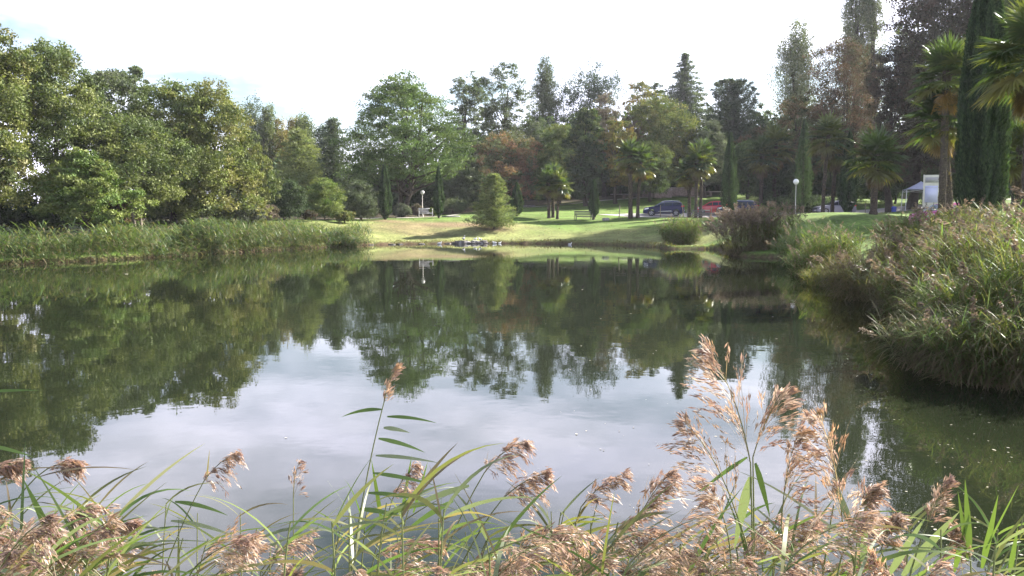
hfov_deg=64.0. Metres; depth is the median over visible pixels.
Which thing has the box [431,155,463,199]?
broadleaf tree
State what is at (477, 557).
reed plant
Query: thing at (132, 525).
reed plant
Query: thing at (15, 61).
broadleaf tree
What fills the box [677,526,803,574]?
reed shoot
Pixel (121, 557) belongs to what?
reed plant
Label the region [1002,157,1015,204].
evergreen tree
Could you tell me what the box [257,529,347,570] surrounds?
reed shoot
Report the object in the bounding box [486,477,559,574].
reed shoot
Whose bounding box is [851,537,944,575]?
reed plant
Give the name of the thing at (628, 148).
palm tree
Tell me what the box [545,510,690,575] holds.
reed plant
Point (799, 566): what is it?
reed plant
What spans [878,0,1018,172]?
beech tree
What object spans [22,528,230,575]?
reed plant
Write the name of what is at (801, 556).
reed plant
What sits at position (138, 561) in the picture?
reed shoot
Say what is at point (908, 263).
reed clump
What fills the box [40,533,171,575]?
reed plant
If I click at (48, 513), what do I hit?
reed shoot
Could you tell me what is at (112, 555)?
reed shoot
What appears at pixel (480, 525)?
reed shoot
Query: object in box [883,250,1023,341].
reed clump
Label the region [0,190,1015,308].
ground
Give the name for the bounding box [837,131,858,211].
cypress tree
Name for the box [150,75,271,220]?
broadleaf tree
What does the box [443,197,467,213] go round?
shrub
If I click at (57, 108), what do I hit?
broadleaf tree
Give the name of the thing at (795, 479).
floating leaves
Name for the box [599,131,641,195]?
broadleaf tree
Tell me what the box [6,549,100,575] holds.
reed shoot
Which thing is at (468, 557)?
reed shoot
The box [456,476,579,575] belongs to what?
reed plant
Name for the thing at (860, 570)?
reed plant
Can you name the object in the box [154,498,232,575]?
reed shoot
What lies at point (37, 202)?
bush
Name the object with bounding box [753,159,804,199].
evergreen tree
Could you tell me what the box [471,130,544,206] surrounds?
autumn tree
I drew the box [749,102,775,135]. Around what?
broadleaf tree
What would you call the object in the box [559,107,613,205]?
oak tree
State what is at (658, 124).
broadleaf tree
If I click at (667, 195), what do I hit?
stone wall
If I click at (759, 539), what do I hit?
reed plant
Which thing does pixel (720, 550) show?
reed plant
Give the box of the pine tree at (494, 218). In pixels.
[463,172,518,228]
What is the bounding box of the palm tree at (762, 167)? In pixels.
[741,133,783,206]
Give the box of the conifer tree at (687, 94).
[657,52,714,119]
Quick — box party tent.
[900,181,922,211]
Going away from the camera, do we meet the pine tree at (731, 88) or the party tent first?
the party tent
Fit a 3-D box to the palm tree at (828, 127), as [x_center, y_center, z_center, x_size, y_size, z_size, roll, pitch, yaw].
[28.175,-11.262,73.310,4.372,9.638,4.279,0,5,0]
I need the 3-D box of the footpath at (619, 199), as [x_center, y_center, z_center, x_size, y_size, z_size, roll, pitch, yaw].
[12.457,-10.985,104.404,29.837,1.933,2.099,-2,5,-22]
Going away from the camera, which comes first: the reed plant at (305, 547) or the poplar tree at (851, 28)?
the reed plant at (305, 547)
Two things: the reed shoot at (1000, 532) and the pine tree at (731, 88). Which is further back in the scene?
the pine tree at (731, 88)
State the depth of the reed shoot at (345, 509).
1.98 m
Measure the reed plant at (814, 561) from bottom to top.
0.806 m
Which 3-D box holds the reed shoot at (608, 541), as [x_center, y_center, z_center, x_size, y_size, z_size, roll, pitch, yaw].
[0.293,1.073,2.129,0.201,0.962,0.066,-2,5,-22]
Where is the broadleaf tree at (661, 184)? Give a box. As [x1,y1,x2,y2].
[625,138,676,201]
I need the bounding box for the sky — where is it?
[0,0,963,207]
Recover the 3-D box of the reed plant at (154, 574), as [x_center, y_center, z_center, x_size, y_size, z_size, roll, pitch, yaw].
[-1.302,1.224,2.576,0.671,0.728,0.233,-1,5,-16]
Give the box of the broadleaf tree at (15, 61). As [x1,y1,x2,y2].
[0,23,57,235]
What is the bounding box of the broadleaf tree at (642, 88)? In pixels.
[620,80,662,192]
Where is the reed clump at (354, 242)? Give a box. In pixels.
[322,228,362,246]
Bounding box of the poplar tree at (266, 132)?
[253,100,283,170]
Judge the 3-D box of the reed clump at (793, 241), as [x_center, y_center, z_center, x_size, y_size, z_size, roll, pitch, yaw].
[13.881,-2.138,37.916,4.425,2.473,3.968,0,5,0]
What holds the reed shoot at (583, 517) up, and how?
in the pond water
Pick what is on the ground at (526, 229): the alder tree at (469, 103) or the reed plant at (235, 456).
the alder tree at (469, 103)
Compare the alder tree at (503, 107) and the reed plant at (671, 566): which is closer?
the reed plant at (671, 566)
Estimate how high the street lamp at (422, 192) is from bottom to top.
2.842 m
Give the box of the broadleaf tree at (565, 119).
[560,112,594,197]
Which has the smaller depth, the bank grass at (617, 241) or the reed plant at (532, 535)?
the reed plant at (532, 535)
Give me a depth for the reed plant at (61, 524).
2.06 m
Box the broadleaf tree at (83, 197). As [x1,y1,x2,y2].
[27,146,160,241]
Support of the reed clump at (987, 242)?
on the ground at (526, 229)
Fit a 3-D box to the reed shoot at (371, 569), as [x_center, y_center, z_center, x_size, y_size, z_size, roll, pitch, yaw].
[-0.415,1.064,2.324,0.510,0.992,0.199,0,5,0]
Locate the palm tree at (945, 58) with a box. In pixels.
[906,31,965,218]
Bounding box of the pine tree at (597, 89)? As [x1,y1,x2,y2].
[554,57,627,148]
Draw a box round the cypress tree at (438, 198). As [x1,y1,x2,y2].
[433,165,444,217]
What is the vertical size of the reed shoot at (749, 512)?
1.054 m
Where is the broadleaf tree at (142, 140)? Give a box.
[73,111,210,229]
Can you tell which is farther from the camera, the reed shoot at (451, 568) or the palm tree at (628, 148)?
the palm tree at (628, 148)
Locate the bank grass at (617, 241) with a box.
[188,238,751,255]
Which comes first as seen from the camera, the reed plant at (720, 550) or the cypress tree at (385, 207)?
the reed plant at (720, 550)
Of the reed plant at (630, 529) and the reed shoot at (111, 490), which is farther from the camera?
the reed shoot at (111, 490)
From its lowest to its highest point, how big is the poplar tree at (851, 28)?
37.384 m
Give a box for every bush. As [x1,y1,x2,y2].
[0,200,14,231]
[3,187,68,231]
[7,200,91,233]
[81,203,126,228]
[107,200,144,223]
[141,198,194,221]
[206,186,265,225]
[260,204,279,221]
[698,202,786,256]
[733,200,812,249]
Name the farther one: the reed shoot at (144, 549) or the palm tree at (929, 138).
the palm tree at (929, 138)
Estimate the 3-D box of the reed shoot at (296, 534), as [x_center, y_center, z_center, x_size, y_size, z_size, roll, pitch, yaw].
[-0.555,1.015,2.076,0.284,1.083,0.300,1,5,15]
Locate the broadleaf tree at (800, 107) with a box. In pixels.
[772,92,832,188]
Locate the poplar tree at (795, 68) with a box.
[766,9,830,130]
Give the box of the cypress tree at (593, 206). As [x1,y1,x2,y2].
[588,179,599,219]
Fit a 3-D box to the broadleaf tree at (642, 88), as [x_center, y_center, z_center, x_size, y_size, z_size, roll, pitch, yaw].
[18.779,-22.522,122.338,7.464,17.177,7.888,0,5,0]
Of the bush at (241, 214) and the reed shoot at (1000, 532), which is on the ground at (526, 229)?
the bush at (241, 214)
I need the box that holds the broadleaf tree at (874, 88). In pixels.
[860,43,922,211]
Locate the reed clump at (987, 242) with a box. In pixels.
[886,211,1023,316]
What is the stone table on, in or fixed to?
on the ground at (526, 229)
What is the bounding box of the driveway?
[601,198,1014,216]
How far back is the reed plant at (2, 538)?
2.07 m
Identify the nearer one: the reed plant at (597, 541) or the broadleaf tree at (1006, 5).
the reed plant at (597, 541)
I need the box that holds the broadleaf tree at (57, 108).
[6,36,133,233]
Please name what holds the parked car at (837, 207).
on the driveway
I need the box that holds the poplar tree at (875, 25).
[854,0,889,128]
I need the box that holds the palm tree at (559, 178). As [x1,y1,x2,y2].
[547,167,574,218]
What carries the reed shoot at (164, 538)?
in the pond water
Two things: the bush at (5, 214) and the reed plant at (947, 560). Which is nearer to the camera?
the reed plant at (947, 560)
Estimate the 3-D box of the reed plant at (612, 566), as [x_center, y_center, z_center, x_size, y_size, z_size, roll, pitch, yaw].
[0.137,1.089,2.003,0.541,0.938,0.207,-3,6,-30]
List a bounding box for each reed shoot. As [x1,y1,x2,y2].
[0,443,204,575]
[0,481,61,520]
[0,496,95,572]
[0,512,115,575]
[6,482,67,575]
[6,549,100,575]
[15,481,180,563]
[18,484,78,553]
[30,462,177,575]
[59,504,195,575]
[68,496,130,574]
[72,466,146,575]
[79,462,146,573]
[93,518,171,575]
[101,482,206,575]
[101,515,158,568]
[126,540,162,575]
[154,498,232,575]
[165,527,276,575]
[168,507,260,575]
[171,514,348,575]
[193,495,296,575]
[205,485,348,575]
[212,537,318,575]
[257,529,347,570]
[258,452,393,575]
[264,505,353,575]
[268,504,444,574]
[302,510,409,575]
[319,484,455,575]
[328,443,500,575]
[330,498,440,574]
[332,507,392,573]
[335,482,460,575]
[336,480,432,568]
[354,531,470,572]
[356,497,462,575]
[368,454,517,575]
[385,522,512,575]
[403,514,495,567]
[438,496,535,575]
[439,529,523,559]
[454,491,550,572]
[465,532,503,574]
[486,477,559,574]
[506,481,566,574]
[509,481,622,566]
[552,511,619,574]
[566,511,668,574]
[588,504,629,568]
[589,523,662,575]
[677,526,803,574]
[678,489,740,575]
[715,508,838,575]
[716,482,828,575]
[727,500,867,572]
[741,503,778,574]
[763,548,878,575]
[814,477,843,575]
[822,505,926,575]
[822,527,878,568]
[853,509,970,575]
[863,522,990,575]
[871,515,938,575]
[900,491,961,575]
[932,515,1023,575]
[938,505,1023,575]
[957,485,1023,575]
[964,514,1023,575]
[972,498,1023,575]
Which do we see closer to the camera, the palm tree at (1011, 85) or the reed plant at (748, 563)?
the reed plant at (748, 563)
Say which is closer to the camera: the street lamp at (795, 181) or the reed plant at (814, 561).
the reed plant at (814, 561)
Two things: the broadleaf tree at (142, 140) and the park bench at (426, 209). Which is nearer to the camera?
the broadleaf tree at (142, 140)
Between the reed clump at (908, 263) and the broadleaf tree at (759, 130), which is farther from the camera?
the broadleaf tree at (759, 130)
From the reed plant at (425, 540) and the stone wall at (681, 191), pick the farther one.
the stone wall at (681, 191)
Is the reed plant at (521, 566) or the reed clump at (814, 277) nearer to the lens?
the reed plant at (521, 566)
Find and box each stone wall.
[641,191,652,196]
[661,190,671,197]
[667,187,694,195]
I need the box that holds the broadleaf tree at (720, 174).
[706,131,746,190]
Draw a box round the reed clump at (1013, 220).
[932,186,1023,267]
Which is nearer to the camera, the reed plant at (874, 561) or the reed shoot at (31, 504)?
the reed plant at (874, 561)
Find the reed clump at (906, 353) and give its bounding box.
[848,302,1017,379]
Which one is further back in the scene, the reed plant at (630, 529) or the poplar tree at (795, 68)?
the poplar tree at (795, 68)
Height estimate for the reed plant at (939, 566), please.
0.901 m
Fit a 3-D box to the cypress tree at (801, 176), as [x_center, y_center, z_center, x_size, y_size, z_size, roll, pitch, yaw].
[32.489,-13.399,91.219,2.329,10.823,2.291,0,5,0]
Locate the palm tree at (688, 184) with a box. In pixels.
[674,158,704,217]
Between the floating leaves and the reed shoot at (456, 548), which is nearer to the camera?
the reed shoot at (456, 548)
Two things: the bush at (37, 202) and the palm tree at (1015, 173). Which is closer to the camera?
the palm tree at (1015, 173)
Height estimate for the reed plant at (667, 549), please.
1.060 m
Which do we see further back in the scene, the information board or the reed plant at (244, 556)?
the information board
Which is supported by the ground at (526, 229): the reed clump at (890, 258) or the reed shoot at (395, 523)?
the reed clump at (890, 258)
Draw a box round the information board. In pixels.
[922,175,938,208]
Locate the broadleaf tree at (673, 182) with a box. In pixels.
[654,127,716,191]
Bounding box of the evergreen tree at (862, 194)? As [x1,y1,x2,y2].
[808,158,898,200]
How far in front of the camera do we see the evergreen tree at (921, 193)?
95.21 m
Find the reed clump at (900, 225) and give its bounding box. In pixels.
[858,197,996,256]
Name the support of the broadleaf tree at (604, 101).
on the ground at (526, 229)
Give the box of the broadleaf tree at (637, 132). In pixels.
[619,115,650,196]
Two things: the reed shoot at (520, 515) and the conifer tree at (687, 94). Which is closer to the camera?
the reed shoot at (520, 515)
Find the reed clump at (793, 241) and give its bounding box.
[766,216,858,262]
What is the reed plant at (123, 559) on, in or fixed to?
in the pond water
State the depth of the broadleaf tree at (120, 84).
60.92 m
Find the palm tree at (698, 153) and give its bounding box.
[679,143,714,217]
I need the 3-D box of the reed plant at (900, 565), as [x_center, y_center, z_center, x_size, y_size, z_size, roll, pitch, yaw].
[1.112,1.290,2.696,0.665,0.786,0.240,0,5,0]
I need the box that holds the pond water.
[0,244,1023,575]
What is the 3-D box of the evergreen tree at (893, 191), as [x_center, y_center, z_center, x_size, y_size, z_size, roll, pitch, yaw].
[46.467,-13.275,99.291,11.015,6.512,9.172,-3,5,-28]
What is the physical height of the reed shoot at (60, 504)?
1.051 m
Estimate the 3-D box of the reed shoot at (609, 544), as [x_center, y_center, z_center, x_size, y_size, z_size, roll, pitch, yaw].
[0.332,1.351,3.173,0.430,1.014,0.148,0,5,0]
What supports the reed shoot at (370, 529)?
in the pond water
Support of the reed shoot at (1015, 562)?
in the pond water
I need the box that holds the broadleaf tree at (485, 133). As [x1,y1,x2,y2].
[471,121,511,202]
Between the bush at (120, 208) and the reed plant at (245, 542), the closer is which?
the reed plant at (245, 542)
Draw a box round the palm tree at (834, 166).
[814,131,858,211]
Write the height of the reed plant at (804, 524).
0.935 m
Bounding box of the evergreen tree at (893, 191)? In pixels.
[857,160,923,203]
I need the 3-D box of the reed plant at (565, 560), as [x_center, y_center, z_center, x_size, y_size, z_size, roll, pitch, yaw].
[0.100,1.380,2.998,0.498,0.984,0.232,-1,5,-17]
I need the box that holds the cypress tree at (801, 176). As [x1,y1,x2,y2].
[791,119,813,213]
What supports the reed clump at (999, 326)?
on the ground at (526, 229)
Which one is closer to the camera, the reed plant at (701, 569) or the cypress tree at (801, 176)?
the reed plant at (701, 569)
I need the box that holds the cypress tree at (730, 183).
[719,132,739,212]
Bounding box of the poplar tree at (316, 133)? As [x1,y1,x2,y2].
[311,123,341,175]
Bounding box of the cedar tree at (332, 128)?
[304,116,359,211]
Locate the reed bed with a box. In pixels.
[0,215,378,265]
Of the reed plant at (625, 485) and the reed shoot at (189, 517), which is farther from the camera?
the reed shoot at (189, 517)
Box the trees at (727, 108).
[245,98,951,215]
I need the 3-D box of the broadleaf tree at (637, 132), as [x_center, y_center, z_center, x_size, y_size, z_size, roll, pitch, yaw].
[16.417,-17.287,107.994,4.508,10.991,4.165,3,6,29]
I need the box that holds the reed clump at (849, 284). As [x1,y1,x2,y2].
[799,224,939,303]
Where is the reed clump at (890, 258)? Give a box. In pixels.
[843,221,1022,322]
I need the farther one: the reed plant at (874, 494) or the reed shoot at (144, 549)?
the reed shoot at (144, 549)
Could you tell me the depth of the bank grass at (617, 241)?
60.16 m
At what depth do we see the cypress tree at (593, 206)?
82.27 m
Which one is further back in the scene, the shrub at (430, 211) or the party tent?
the shrub at (430, 211)
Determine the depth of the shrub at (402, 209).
87.16 m
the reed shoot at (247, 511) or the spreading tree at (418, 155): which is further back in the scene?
the spreading tree at (418, 155)
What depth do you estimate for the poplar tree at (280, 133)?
116.10 m
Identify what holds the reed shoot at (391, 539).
in the pond water
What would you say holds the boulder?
on the ground at (526, 229)
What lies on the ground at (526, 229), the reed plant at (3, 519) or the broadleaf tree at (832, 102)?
the broadleaf tree at (832, 102)
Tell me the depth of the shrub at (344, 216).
70.89 m
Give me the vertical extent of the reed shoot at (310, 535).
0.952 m
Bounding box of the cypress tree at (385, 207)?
[377,163,392,219]
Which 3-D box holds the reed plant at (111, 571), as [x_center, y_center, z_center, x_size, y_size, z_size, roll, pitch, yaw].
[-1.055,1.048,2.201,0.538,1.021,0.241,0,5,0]
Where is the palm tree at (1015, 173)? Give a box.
[1005,116,1023,219]
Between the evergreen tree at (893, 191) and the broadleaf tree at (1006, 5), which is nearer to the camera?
the broadleaf tree at (1006, 5)
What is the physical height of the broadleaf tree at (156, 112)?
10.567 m
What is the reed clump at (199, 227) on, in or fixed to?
on the ground at (526, 229)
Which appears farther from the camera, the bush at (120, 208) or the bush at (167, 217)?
the bush at (167, 217)
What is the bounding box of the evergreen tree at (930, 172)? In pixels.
[921,149,1005,200]
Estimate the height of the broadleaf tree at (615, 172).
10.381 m
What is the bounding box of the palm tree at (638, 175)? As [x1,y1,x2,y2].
[624,142,657,217]
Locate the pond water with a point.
(272, 364)
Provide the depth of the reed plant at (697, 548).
2.67 m
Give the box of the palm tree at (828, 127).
[805,110,851,212]
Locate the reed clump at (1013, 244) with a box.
[901,212,1023,332]
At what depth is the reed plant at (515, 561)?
2.14 m
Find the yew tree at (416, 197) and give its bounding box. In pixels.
[403,175,446,210]
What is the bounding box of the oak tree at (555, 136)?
[520,123,588,203]
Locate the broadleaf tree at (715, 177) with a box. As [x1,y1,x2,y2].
[677,116,727,197]
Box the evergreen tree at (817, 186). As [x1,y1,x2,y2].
[788,148,862,196]
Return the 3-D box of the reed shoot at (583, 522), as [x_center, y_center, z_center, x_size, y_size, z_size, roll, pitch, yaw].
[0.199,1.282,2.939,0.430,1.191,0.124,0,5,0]
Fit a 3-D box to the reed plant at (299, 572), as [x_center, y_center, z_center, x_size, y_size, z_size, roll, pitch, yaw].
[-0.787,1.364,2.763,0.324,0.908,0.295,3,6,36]
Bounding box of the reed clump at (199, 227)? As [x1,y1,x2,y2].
[176,217,232,253]
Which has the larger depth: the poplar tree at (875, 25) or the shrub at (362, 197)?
the poplar tree at (875, 25)
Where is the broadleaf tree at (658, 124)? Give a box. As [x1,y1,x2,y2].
[622,93,701,179]
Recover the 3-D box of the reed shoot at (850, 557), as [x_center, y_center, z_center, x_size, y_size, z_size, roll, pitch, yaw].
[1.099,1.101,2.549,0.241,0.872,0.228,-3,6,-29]
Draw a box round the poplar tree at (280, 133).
[268,117,292,169]
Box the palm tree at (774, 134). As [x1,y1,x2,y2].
[752,121,797,197]
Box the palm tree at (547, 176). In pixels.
[533,167,562,217]
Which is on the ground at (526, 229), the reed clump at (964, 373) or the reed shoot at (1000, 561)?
the reed clump at (964, 373)
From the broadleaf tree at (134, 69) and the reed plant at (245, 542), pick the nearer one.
the reed plant at (245, 542)
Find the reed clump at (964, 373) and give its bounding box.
[891,293,1023,392]
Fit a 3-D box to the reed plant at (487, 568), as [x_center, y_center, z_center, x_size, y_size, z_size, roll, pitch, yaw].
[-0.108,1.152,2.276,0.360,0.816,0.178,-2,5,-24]
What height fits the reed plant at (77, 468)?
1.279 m
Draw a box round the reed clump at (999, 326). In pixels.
[918,277,1023,395]
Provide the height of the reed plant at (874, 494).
1.054 m
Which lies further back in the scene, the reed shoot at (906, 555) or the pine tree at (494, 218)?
the pine tree at (494, 218)
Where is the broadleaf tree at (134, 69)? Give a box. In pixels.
[110,65,150,220]
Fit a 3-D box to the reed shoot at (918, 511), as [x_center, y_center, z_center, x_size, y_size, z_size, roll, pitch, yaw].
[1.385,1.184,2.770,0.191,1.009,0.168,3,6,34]
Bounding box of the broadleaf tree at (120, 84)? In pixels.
[61,68,169,220]
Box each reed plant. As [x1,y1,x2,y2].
[0,389,134,526]
[0,441,127,575]
[0,457,68,504]
[0,488,97,575]
[0,495,150,575]
[0,497,116,575]
[0,502,33,567]
[0,505,140,570]
[0,509,168,575]
[0,510,8,546]
[0,512,97,574]
[0,531,12,573]
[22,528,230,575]
[23,506,202,575]
[25,482,101,574]
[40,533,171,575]
[48,534,154,575]
[53,530,103,575]
[61,484,189,575]
[72,545,128,575]
[75,548,139,575]
[83,518,221,575]
[139,570,163,575]
[162,449,248,575]
[177,522,275,575]
[189,515,310,575]
[200,533,325,574]
[221,531,262,575]
[260,499,335,575]
[272,559,304,575]
[288,459,350,575]
[342,363,436,571]
[343,559,435,575]
[371,456,463,574]
[374,554,436,575]
[376,534,486,575]
[384,566,461,575]
[386,545,452,575]
[397,437,536,575]
[400,568,445,575]
[432,524,552,574]
[433,560,495,575]
[450,496,630,575]
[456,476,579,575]
[457,466,556,573]
[466,551,525,575]
[476,544,532,575]
[487,556,514,575]
[489,525,602,575]
[497,518,692,575]
[509,558,533,575]
[518,484,671,575]
[519,498,688,575]
[532,539,608,573]
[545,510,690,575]
[562,515,630,575]
[564,467,660,573]
[566,553,603,575]
[568,517,645,575]
[577,548,597,575]
[580,553,640,575]
[596,534,688,575]
[615,561,803,575]
[623,503,743,575]
[625,467,698,575]
[636,531,744,575]
[656,522,727,575]
[657,411,753,575]
[659,531,743,574]
[682,547,723,575]
[683,517,747,575]
[684,335,769,575]
[685,476,734,574]
[700,479,763,567]
[707,530,797,575]
[708,544,760,575]
[718,506,980,575]
[729,509,837,575]
[736,514,829,574]
[741,399,867,570]
[750,550,812,575]
[752,382,805,565]
[763,472,802,575]
[765,514,917,575]
[772,517,841,575]
[780,418,845,568]
[780,503,891,575]
[792,555,852,575]
[793,549,867,575]
[801,559,856,575]
[837,520,945,575]
[843,476,962,572]
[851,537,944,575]
[854,568,890,575]
[855,547,885,575]
[874,511,997,575]
[874,558,905,575]
[889,474,993,575]
[921,549,950,575]
[923,558,960,575]
[943,550,980,575]
[947,482,1017,573]
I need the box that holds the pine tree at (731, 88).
[701,77,763,182]
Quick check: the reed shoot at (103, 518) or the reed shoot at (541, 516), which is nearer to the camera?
the reed shoot at (103, 518)
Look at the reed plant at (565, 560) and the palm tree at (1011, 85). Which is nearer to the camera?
the reed plant at (565, 560)
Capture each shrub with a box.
[266,178,311,219]
[302,209,317,219]
[305,177,346,219]
[334,210,355,223]
[341,180,379,219]
[392,202,412,216]
[410,203,425,215]
[428,207,436,215]
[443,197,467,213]
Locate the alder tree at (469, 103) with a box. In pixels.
[441,71,493,184]
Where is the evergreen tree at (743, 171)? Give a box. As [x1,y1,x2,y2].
[725,139,766,198]
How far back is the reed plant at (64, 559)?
2.14 m
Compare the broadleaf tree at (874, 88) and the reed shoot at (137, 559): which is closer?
the reed shoot at (137, 559)
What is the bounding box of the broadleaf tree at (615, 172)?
[595,120,636,203]
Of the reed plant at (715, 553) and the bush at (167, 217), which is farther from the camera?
the bush at (167, 217)
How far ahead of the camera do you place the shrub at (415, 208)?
89.64 m
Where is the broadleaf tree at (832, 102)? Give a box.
[798,36,888,200]
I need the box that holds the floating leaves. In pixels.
[33,273,1021,564]
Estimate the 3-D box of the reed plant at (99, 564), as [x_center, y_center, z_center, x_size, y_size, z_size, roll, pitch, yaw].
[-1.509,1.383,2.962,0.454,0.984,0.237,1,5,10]
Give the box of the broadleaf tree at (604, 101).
[588,92,623,196]
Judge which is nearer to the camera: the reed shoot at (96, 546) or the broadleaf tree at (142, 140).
the reed shoot at (96, 546)
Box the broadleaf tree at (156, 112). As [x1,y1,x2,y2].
[102,75,220,224]
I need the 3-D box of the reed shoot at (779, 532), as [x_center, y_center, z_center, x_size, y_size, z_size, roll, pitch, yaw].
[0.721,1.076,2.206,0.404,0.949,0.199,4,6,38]
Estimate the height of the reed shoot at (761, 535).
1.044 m
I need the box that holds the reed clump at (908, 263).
[861,213,1023,323]
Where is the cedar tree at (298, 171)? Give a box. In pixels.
[266,126,344,215]
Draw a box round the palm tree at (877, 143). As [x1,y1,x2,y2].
[842,122,911,214]
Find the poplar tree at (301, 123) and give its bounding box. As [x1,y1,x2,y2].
[282,103,321,167]
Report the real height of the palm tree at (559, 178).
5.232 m
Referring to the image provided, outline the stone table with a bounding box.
[706,191,721,196]
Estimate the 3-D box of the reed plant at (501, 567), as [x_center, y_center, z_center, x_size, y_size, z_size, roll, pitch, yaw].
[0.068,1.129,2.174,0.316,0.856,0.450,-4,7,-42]
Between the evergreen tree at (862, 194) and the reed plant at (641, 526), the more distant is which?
the evergreen tree at (862, 194)
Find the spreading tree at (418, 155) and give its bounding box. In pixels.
[324,67,482,216]
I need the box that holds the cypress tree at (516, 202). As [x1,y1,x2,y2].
[510,182,523,214]
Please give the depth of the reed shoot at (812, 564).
2.60 m
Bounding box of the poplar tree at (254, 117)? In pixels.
[236,93,263,161]
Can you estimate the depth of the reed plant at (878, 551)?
2.21 m
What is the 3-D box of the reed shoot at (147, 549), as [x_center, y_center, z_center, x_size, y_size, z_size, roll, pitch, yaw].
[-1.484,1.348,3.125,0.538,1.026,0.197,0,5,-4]
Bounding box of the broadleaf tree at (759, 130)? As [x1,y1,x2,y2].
[734,125,771,190]
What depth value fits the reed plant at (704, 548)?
2.60 m
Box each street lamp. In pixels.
[420,190,423,216]
[793,179,798,213]
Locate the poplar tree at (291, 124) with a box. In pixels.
[284,115,298,154]
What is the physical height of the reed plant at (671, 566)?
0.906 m
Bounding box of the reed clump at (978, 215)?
[865,195,1023,275]
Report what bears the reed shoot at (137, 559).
in the pond water
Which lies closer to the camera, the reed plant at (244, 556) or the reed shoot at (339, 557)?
the reed plant at (244, 556)
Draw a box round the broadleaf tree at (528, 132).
[502,116,553,200]
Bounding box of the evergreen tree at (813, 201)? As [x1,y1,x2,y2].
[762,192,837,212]
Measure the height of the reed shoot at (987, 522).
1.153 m
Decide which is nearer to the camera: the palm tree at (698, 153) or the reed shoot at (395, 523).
the reed shoot at (395, 523)
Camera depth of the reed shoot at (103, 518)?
2.42 m
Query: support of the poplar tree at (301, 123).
on the ground at (526, 229)
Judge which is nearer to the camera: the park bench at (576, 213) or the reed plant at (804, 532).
the reed plant at (804, 532)
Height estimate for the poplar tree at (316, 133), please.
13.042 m
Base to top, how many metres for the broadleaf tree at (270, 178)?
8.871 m
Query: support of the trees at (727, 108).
on the ground at (526, 229)
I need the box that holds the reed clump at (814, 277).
[798,253,853,286]
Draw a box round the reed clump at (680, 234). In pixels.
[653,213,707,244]
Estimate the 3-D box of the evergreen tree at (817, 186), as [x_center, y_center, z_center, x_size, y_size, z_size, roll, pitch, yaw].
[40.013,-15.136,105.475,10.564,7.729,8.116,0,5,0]
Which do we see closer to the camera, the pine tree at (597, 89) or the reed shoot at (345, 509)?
the reed shoot at (345, 509)
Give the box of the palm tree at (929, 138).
[902,80,958,216]
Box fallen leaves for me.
[290,201,889,240]
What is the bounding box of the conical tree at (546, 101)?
[523,54,567,155]
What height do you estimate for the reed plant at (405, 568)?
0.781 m
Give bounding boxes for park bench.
[419,208,432,216]
[574,211,592,219]
[692,210,710,218]
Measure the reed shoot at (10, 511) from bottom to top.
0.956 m
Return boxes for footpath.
[355,214,459,218]
[514,195,708,207]
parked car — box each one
[643,201,684,215]
[697,201,727,212]
[716,200,758,213]
[812,201,856,212]
[909,203,958,220]
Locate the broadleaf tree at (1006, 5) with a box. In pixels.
[963,0,1023,165]
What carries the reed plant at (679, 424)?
on the ground at (526, 229)
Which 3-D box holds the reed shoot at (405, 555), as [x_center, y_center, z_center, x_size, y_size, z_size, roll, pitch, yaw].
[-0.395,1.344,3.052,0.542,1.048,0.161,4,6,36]
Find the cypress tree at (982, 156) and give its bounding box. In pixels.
[953,0,1013,220]
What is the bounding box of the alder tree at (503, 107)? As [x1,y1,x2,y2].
[476,60,545,203]
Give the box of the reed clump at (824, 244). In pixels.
[776,226,868,277]
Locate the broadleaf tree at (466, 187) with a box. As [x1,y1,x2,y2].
[441,167,487,208]
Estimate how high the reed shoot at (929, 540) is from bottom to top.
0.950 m
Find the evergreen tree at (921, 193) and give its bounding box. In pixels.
[895,157,957,204]
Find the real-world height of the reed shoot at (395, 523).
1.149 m
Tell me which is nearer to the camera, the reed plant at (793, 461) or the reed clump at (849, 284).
the reed plant at (793, 461)
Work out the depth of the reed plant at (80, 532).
2.12 m
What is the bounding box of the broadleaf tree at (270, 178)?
[219,122,284,226]
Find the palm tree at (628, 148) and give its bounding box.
[613,137,645,218]
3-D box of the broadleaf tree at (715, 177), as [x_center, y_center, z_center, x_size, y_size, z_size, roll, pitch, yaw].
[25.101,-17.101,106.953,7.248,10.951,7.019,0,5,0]
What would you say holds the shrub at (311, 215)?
on the ground at (526, 229)
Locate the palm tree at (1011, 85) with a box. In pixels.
[964,0,1023,217]
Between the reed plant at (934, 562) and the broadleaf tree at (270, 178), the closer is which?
the reed plant at (934, 562)
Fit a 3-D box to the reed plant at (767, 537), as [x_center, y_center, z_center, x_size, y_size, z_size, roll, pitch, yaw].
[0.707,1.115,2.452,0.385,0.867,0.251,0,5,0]
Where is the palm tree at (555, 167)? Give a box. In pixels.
[540,161,564,217]
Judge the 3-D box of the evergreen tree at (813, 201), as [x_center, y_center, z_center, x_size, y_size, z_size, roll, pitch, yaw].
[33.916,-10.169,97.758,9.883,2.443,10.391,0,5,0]
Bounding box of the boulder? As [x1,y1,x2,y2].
[652,192,661,197]
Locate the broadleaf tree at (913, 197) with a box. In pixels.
[880,0,947,209]
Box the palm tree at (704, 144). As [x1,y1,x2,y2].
[685,136,718,217]
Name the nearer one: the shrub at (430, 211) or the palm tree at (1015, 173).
the palm tree at (1015, 173)
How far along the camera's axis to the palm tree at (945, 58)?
36.21 m
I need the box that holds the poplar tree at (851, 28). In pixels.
[833,0,873,140]

